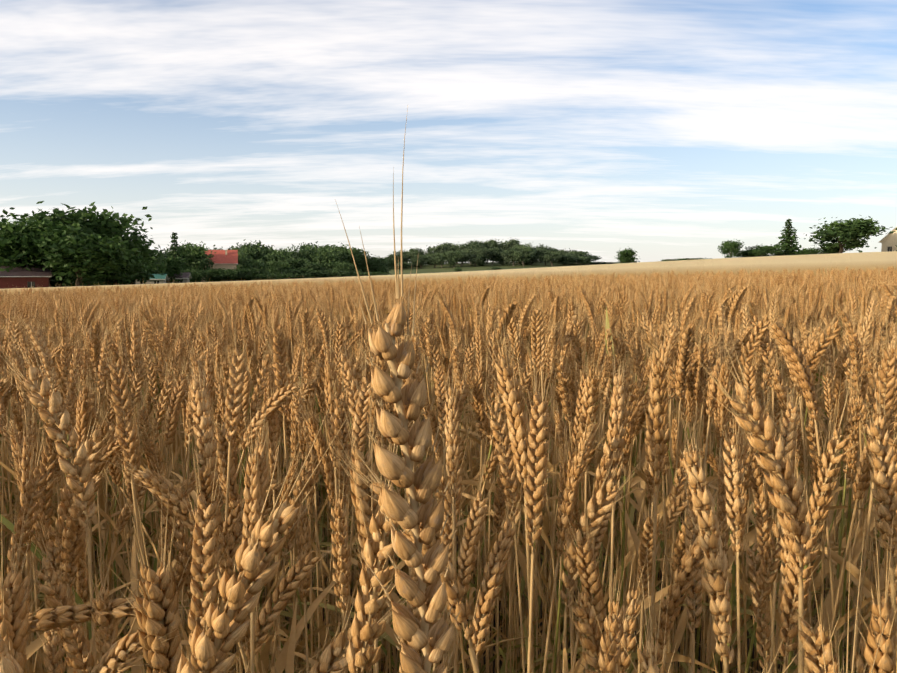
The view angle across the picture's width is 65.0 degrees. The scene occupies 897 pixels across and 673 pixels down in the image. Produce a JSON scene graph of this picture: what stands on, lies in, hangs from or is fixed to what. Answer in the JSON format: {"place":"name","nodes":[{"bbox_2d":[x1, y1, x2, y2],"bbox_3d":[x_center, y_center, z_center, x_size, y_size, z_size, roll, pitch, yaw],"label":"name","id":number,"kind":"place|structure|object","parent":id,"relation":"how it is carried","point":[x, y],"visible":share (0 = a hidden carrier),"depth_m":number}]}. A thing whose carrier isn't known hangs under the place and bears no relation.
{"place":"outdoors","nodes":[
{"label":"outdoors","id":0,"kind":"place"},
{"bbox_2d":[0,262,883,672],"bbox_3d":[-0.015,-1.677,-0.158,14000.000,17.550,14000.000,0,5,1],"label":"ground","id":1,"kind":"structure","parent":0,"point":[428,268],"depth_m":2.51},
{"bbox_2d":[0,634,22,672],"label":"wheat","id":2,"kind":"object","parent":1,"relation":"on","point":[9,663],"visible":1,"depth_m":0.19},
{"bbox_2d":[0,266,52,288],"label":"barn","id":3,"kind":"structure","parent":1,"relation":"on","point":[20,277],"depth_m":103.42},
{"bbox_2d":[0,243,62,283],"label":"tree","id":4,"kind":"object","parent":1,"relation":"on","point":[4,256],"visible":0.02,"depth_m":107.50},
{"bbox_2d":[0,514,92,668],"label":"green wheat blade","id":5,"kind":"object","parent":1,"relation":"on","point":[8,524],"visible":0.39,"depth_m":0.48},
{"bbox_2d":[0,213,92,283],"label":"tree","id":6,"kind":"object","parent":1,"relation":"on","point":[10,240],"visible":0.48,"depth_m":103.92},
{"bbox_2d":[1,201,136,286],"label":"tree","id":7,"kind":"object","parent":1,"relation":"on","point":[57,216],"visible":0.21,"depth_m":113.02},
{"bbox_2d":[51,277,86,286],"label":"tree","id":8,"kind":"object","parent":1,"relation":"on","point":[53,285],"visible":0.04,"depth_m":143.75},
{"bbox_2d":[22,228,140,285],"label":"tree","id":9,"kind":"object","parent":1,"relation":"on","point":[94,251],"visible":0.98,"depth_m":103.23},
{"bbox_2d":[81,279,97,285],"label":"tree","id":10,"kind":"object","parent":1,"relation":"on","point":[89,284],"visible":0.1,"depth_m":154.38},
{"bbox_2d":[51,202,157,286],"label":"tree","id":11,"kind":"object","parent":1,"relation":"on","point":[111,224],"visible":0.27,"depth_m":118.33},
{"bbox_2d":[22,596,191,634],"bbox_3d":[-0.594,0.553,0.309,0.969,0.861,0.076,0,5,-4],"label":"wheat ear","id":12,"kind":"object","parent":1,"relation":"on","point":[45,619],"visible":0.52,"depth_m":0.33},
{"bbox_2d":[82,238,148,284],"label":"tree","id":13,"kind":"object","parent":1,"relation":"on","point":[121,273],"visible":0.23,"depth_m":111.94},
{"bbox_2d":[93,227,172,285],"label":"tree","id":14,"kind":"object","parent":1,"relation":"on","point":[145,276],"visible":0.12,"depth_m":125.91},
{"bbox_2d":[136,274,168,283],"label":"house","id":15,"kind":"structure","parent":1,"relation":"on","point":[159,279],"depth_m":150.00},
{"bbox_2d":[135,249,186,282],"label":"tree","id":16,"kind":"object","parent":1,"relation":"on","point":[174,265],"visible":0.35,"depth_m":155.69},
{"bbox_2d":[156,247,173,257],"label":"tree","id":17,"kind":"object","parent":1,"relation":"on","point":[165,253],"depth_m":295.29},
{"bbox_2d":[167,232,186,270],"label":"tree","id":18,"kind":"object","parent":1,"relation":"on","point":[174,247],"visible":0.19,"depth_m":186.66},
{"bbox_2d":[166,272,191,282],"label":"house","id":19,"kind":"structure","parent":1,"relation":"on","point":[186,276],"depth_m":157.93},
{"bbox_2d":[169,240,215,273],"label":"tree","id":20,"kind":"object","parent":1,"relation":"on","point":[194,257],"visible":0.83,"depth_m":195.89},
{"bbox_2d":[182,268,209,282],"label":"tree","id":21,"kind":"object","parent":1,"relation":"on","point":[198,275],"visible":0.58,"depth_m":183.11},
{"bbox_2d":[203,268,227,281],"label":"tree","id":22,"kind":"object","parent":1,"relation":"on","point":[212,280],"visible":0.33,"depth_m":190.59},
{"bbox_2d":[201,250,237,281],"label":"house","id":23,"kind":"structure","parent":1,"relation":"on","point":[227,259],"depth_m":203.83},
{"bbox_2d":[206,267,247,280],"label":"tree","id":24,"kind":"object","parent":1,"relation":"on","point":[232,274],"visible":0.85,"depth_m":189.63},
{"bbox_2d":[236,251,256,270],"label":"tree","id":25,"kind":"object","parent":1,"relation":"on","point":[245,263],"visible":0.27,"depth_m":226.86},
{"bbox_2d":[232,244,270,263],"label":"tree","id":26,"kind":"object","parent":1,"relation":"on","point":[250,253],"visible":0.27,"depth_m":261.41},
{"bbox_2d":[234,239,272,252],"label":"tree","id":27,"kind":"object","parent":1,"relation":"on","point":[259,244],"visible":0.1,"depth_m":286.80},
{"bbox_2d":[235,267,275,280],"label":"tree","id":28,"kind":"object","parent":1,"relation":"on","point":[251,270],"visible":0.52,"depth_m":194.89},
{"bbox_2d":[251,258,267,271],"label":"tree","id":29,"kind":"object","parent":1,"relation":"on","point":[259,264],"visible":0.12,"depth_m":233.28},
{"bbox_2d":[242,272,291,280],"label":"tree","id":30,"kind":"object","parent":1,"relation":"on","point":[264,277],"visible":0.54,"depth_m":193.86},
{"bbox_2d":[255,245,279,271],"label":"tree","id":31,"kind":"object","parent":1,"relation":"on","point":[259,258],"visible":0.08,"depth_m":263.34},
{"bbox_2d":[177,382,368,672],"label":"wheat","id":32,"kind":"object","parent":1,"relation":"on","point":[253,564],"visible":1,"depth_m":0.18},
{"bbox_2d":[263,259,291,273],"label":"tree","id":33,"kind":"object","parent":1,"relation":"on","point":[276,267],"visible":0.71,"depth_m":225.44},
{"bbox_2d":[264,243,307,272],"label":"tree","id":34,"kind":"object","parent":1,"relation":"on","point":[274,256],"visible":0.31,"depth_m":259.87},
{"bbox_2d":[273,272,306,279],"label":"tree","id":35,"kind":"object","parent":1,"relation":"on","point":[298,276],"visible":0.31,"depth_m":204.17},
{"bbox_2d":[277,257,308,273],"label":"tree","id":36,"kind":"object","parent":1,"relation":"on","point":[299,263],"visible":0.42,"depth_m":237.11},
{"bbox_2d":[284,268,323,277],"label":"tree","id":37,"kind":"object","parent":1,"relation":"on","point":[309,272],"visible":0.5,"depth_m":210.69},
{"bbox_2d":[294,243,318,261],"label":"tree","id":38,"kind":"object","parent":1,"relation":"on","point":[304,253],"visible":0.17,"depth_m":266.74},
{"bbox_2d":[300,261,326,271],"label":"tree","id":39,"kind":"object","parent":1,"relation":"on","point":[317,266],"visible":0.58,"depth_m":227.22},
{"bbox_2d":[297,241,335,250],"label":"tree","id":40,"kind":"object","parent":1,"relation":"on","point":[311,245],"visible":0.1,"depth_m":305.70},
{"bbox_2d":[312,271,328,277],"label":"tree","id":41,"kind":"object","parent":1,"relation":"on","point":[320,274],"visible":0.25,"depth_m":213.01},
{"bbox_2d":[308,245,346,269],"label":"tree","id":42,"kind":"object","parent":1,"relation":"on","point":[322,256],"visible":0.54,"depth_m":262.05},
{"bbox_2d":[314,242,349,250],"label":"tree","id":43,"kind":"object","parent":1,"relation":"on","point":[328,246],"visible":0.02,"depth_m":295.18},
{"bbox_2d":[320,269,353,276],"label":"tree","id":44,"kind":"object","parent":1,"relation":"on","point":[339,273],"visible":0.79,"depth_m":213.59},
{"bbox_2d":[324,259,357,272],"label":"tree","id":45,"kind":"object","parent":1,"relation":"on","point":[336,265],"visible":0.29,"depth_m":239.82},
{"bbox_2d":[324,271,372,276],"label":"tree","id":46,"kind":"object","parent":1,"relation":"on","point":[360,274],"visible":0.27,"depth_m":218.64},
{"bbox_2d":[329,246,371,269],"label":"tree","id":47,"kind":"object","parent":1,"relation":"on","point":[358,257],"visible":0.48,"depth_m":268.44},
{"bbox_2d":[352,254,387,272],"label":"tree","id":48,"kind":"object","parent":1,"relation":"on","point":[374,261],"visible":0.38,"depth_m":274.75},
{"bbox_2d":[353,271,392,275],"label":"hedge","id":49,"kind":"object","parent":1,"relation":"on","point":[377,273],"visible":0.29,"depth_m":225.57},
{"bbox_2d":[368,259,391,270],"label":"tree","id":50,"kind":"object","parent":1,"relation":"on","point":[385,263],"visible":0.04,"depth_m":287.10},
{"bbox_2d":[371,264,392,274],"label":"tree","id":51,"kind":"object","parent":1,"relation":"on","point":[381,269],"visible":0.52,"depth_m":278.65},
{"bbox_2d":[369,256,400,272],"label":"tree","id":52,"kind":"object","parent":1,"relation":"on","point":[390,261],"visible":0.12,"depth_m":308.88},
{"bbox_2d":[335,108,460,672],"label":"wheat","id":53,"kind":"object","parent":1,"relation":"on","point":[424,521],"visible":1,"depth_m":0.15},
{"bbox_2d":[386,253,410,262],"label":"tree","id":54,"kind":"object","parent":1,"relation":"on","point":[391,257],"visible":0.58,"depth_m":493.51},
{"bbox_2d":[393,250,409,261],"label":"tree","id":55,"kind":"object","parent":1,"relation":"on","point":[404,252],"visible":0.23,"depth_m":513.43},
{"bbox_2d":[393,262,413,268],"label":"tree","id":56,"kind":"object","parent":1,"relation":"on","point":[407,265],"visible":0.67,"depth_m":459.60},
{"bbox_2d":[405,260,424,266],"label":"tree","id":57,"kind":"object","parent":1,"relation":"on","point":[415,265],"visible":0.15,"depth_m":478.49},
{"bbox_2d":[406,248,426,259],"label":"tree","id":58,"kind":"object","parent":1,"relation":"on","point":[413,252],"visible":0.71,"depth_m":504.59},
{"bbox_2d":[410,254,430,268],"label":"tree","id":59,"kind":"object","parent":1,"relation":"on","point":[421,259],"visible":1,"depth_m":461.97},
{"bbox_2d":[410,551,450,667],"bbox_3d":[-0.100,0.543,0.386,0.203,0.868,0.043,0,5,1],"label":"wheat","id":60,"kind":"object","parent":1,"relation":"on","point":[420,651],"visible":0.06,"depth_m":0.36},
{"bbox_2d":[423,245,448,265],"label":"tree","id":61,"kind":"object","parent":1,"relation":"on","point":[442,248],"visible":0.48,"depth_m":487.43},
{"bbox_2d":[425,252,446,267],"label":"tree","id":62,"kind":"object","parent":1,"relation":"on","point":[430,256],"visible":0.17,"depth_m":465.06},
{"bbox_2d":[430,253,449,267],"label":"tree","id":63,"kind":"object","parent":1,"relation":"on","point":[439,258],"visible":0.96,"depth_m":460.14},
{"bbox_2d":[437,242,457,250],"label":"tree","id":64,"kind":"object","parent":1,"relation":"on","point":[448,244],"visible":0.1,"depth_m":504.61},
{"bbox_2d":[0,251,896,329],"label":"field","id":65,"kind":"structure","parent":1,"relation":"on","point":[858,261],"depth_m":37.71},
{"bbox_2d":[442,249,467,266],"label":"tree","id":66,"kind":"object","parent":1,"relation":"on","point":[454,259],"visible":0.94,"depth_m":459.71},
{"bbox_2d":[447,245,462,263],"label":"tree","id":67,"kind":"object","parent":1,"relation":"on","point":[457,248],"visible":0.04,"depth_m":502.67},
{"bbox_2d":[454,267,462,271],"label":"bush","id":68,"kind":"object","parent":1,"relation":"on","point":[457,269],"visible":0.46,"depth_m":318.77},
{"bbox_2d":[454,249,475,265],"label":"tree","id":69,"kind":"object","parent":1,"relation":"on","point":[464,258],"visible":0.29,"depth_m":474.59},
{"bbox_2d":[455,241,486,264],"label":"tree","id":70,"kind":"object","parent":1,"relation":"on","point":[470,247],"visible":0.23,"depth_m":489.31},
{"bbox_2d":[464,249,487,266],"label":"tree","id":71,"kind":"object","parent":1,"relation":"on","point":[477,260],"visible":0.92,"depth_m":464.75},
{"bbox_2d":[463,239,489,249],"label":"tree","id":72,"kind":"object","parent":1,"relation":"on","point":[476,241],"visible":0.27,"depth_m":494.63},
{"bbox_2d":[472,247,493,265],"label":"tree","id":73,"kind":"object","parent":1,"relation":"on","point":[483,251],"visible":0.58,"depth_m":465.84},
{"bbox_2d":[481,239,499,263],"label":"tree","id":74,"kind":"object","parent":1,"relation":"on","point":[490,242],"visible":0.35,"depth_m":498.35},
{"bbox_2d":[486,265,501,269],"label":"bush","id":75,"kind":"object","parent":1,"relation":"on","point":[495,268],"visible":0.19,"depth_m":328.73},
{"bbox_2d":[486,247,502,264],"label":"tree","id":76,"kind":"object","parent":1,"relation":"on","point":[494,251],"visible":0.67,"depth_m":469.80},
{"bbox_2d":[486,241,507,262],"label":"tree","id":77,"kind":"object","parent":1,"relation":"on","point":[494,244],"visible":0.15,"depth_m":497.49},
{"bbox_2d":[494,251,509,264],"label":"tree","id":78,"kind":"object","parent":1,"relation":"on","point":[501,261],"visible":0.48,"depth_m":470.94},
{"bbox_2d":[498,238,520,252],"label":"tree","id":79,"kind":"object","parent":1,"relation":"on","point":[509,244],"visible":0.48,"depth_m":497.00},
{"bbox_2d":[498,247,524,265],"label":"tree","id":80,"kind":"object","parent":1,"relation":"on","point":[506,254],"visible":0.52,"depth_m":462.60},
{"bbox_2d":[508,244,537,265],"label":"tree","id":81,"kind":"object","parent":1,"relation":"on","point":[523,252],"visible":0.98,"depth_m":458.14},
{"bbox_2d":[515,243,538,263],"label":"tree","id":82,"kind":"object","parent":1,"relation":"on","point":[525,245],"visible":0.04,"depth_m":483.00},
{"bbox_2d":[520,256,538,264],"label":"tree","id":83,"kind":"object","parent":1,"relation":"on","point":[533,260],"visible":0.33,"depth_m":471.71},
{"bbox_2d":[533,243,549,262],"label":"tree","id":84,"kind":"object","parent":1,"relation":"on","point":[539,247],"visible":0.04,"depth_m":504.46},
{"bbox_2d":[534,248,552,265],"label":"tree","id":85,"kind":"object","parent":1,"relation":"on","point":[538,254],"visible":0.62,"depth_m":462.06},
{"bbox_2d":[537,245,557,262],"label":"tree","id":86,"kind":"object","parent":1,"relation":"on","point":[550,248],"visible":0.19,"depth_m":499.48},
{"bbox_2d":[539,250,562,265],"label":"tree","id":87,"kind":"object","parent":1,"relation":"on","point":[549,256],"visible":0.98,"depth_m":457.99},
{"bbox_2d":[555,253,575,264],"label":"tree","id":88,"kind":"object","parent":1,"relation":"on","point":[564,260],"visible":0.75,"depth_m":462.63},
{"bbox_2d":[555,248,584,253],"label":"tree","id":89,"kind":"object","parent":1,"relation":"on","point":[564,251],"visible":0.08,"depth_m":491.09},
{"bbox_2d":[566,251,591,263],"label":"tree","id":90,"kind":"object","parent":1,"relation":"on","point":[582,253],"visible":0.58,"depth_m":481.93},
{"bbox_2d":[573,256,595,264],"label":"tree","id":91,"kind":"object","parent":1,"relation":"on","point":[586,260],"visible":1,"depth_m":465.35},
{"bbox_2d":[567,563,605,672],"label":"wheat","id":92,"kind":"object","parent":1,"relation":"on","point":[588,627],"visible":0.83,"depth_m":0.35},
{"bbox_2d":[589,255,601,260],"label":"tree","id":93,"kind":"object","parent":1,"relation":"on","point":[595,257],"visible":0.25,"depth_m":492.36},
{"bbox_2d":[605,308,614,617],"bbox_3d":[0.238,0.431,1.082,0.013,0.953,0.029,0,5,1],"label":"wheat stalk","id":94,"kind":"object","parent":1,"relation":"on","point":[608,327],"visible":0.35,"depth_m":1.05},
{"bbox_2d":[614,248,639,262],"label":"tree","id":95,"kind":"object","parent":1,"relation":"on","point":[626,256],"visible":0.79,"depth_m":138.13},
{"bbox_2d":[615,554,651,672],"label":"wheat","id":96,"kind":"object","parent":1,"relation":"on","point":[629,626],"visible":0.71,"depth_m":0.33},
{"bbox_2d":[676,258,711,259],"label":"tree","id":97,"kind":"object","parent":1,"relation":"on","point":[691,258],"visible":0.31,"depth_m":138.88},
{"bbox_2d":[679,406,737,672],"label":"wheat","id":98,"kind":"object","parent":1,"relation":"on","point":[715,584],"visible":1,"depth_m":0.28},
{"bbox_2d":[717,239,744,257],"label":"tree","id":99,"kind":"object","parent":1,"relation":"on","point":[729,247],"visible":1,"depth_m":141.50},
{"bbox_2d":[736,249,755,256],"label":"bush","id":100,"kind":"object","parent":1,"relation":"on","point":[742,254],"visible":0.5,"depth_m":143.40},
{"bbox_2d":[743,244,784,256],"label":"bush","id":101,"kind":"object","parent":1,"relation":"on","point":[761,251],"visible":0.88,"depth_m":140.94},
{"bbox_2d":[774,219,801,255],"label":"tree","id":102,"kind":"object","parent":1,"relation":"on","point":[786,242],"visible":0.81,"depth_m":142.11},
{"bbox_2d":[795,248,825,254],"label":"bush","id":103,"kind":"object","parent":1,"relation":"on","point":[805,251],"visible":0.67,"depth_m":139.66},
{"bbox_2d":[784,589,845,672],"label":"wheat","id":104,"kind":"object","parent":1,"relation":"on","point":[813,658],"visible":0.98,"depth_m":0.29},
{"bbox_2d":[816,243,844,253],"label":"bush","id":105,"kind":"object","parent":1,"relation":"on","point":[832,251],"visible":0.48,"depth_m":146.72},
{"bbox_2d":[804,215,896,252],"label":"tree","id":106,"kind":"object","parent":1,"relation":"on","point":[846,235],"visible":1,"depth_m":141.83},
{"bbox_2d":[878,226,896,251],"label":"house","id":107,"kind":"structure","parent":1,"relation":"on","point":[888,241],"depth_m":149.21},
{"bbox_2d":[0,306,896,672],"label":"wheat field","id":108,"kind":"structure","parent":0,"point":[156,642],"depth_m":0.40},
{"bbox_2d":[0,0,896,263],"label":"sky","id":109,"kind":"structure","parent":0,"point":[661,130]}
]}

